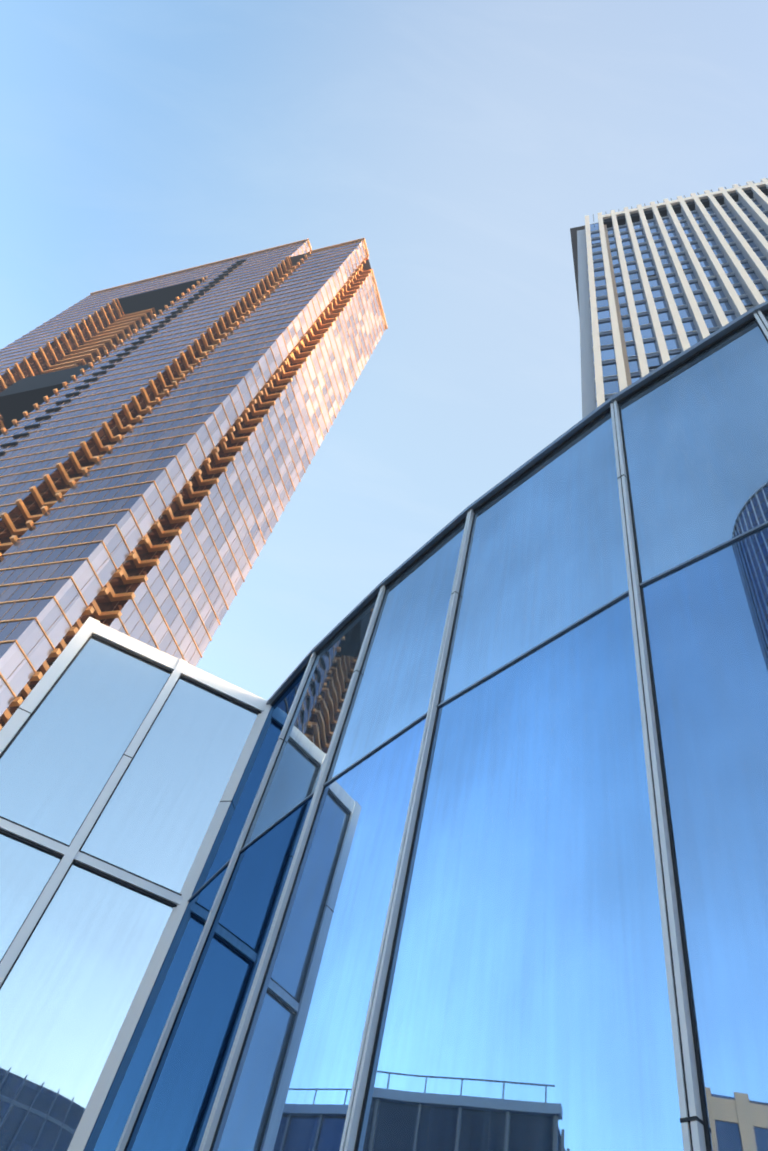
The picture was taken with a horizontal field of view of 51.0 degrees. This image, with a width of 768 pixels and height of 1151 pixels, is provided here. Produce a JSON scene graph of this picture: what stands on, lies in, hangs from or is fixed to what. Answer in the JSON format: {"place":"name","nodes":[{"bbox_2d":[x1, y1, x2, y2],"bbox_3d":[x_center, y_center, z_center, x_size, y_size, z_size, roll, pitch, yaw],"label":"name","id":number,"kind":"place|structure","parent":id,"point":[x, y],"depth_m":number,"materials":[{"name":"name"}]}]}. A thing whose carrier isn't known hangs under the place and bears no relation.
{"place":"outdoors","nodes":[
{"label":"outdoors","id":0,"kind":"place"},
{"bbox_2d":[0,238,387,729],"bbox_3d":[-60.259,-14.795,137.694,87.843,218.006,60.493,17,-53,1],"label":"skyscraper","id":1,"kind":"structure","parent":0,"point":[162,437],"depth_m":121.30,"materials":[{"name":"brown glass"}]},
{"bbox_2d":[0,300,767,1150],"bbox_3d":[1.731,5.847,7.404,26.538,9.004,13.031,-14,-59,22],"label":"glass building","id":2,"kind":"structure","parent":0,"point":[452,836],"depth_m":5.37,"materials":[{"name":"blue glass"}]},
{"bbox_2d":[0,0,767,700],"label":"sky","id":3,"kind":"structure","parent":0,"point":[465,142],"materials":[{"name":"blue"}]},
{"bbox_2d":[570,178,767,418],"bbox_3d":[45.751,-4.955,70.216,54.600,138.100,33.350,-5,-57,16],"label":"skyscraper","id":4,"kind":"structure","parent":0,"point":[660,284],"depth_m":89.10,"materials":[{"name":"white concrete"}]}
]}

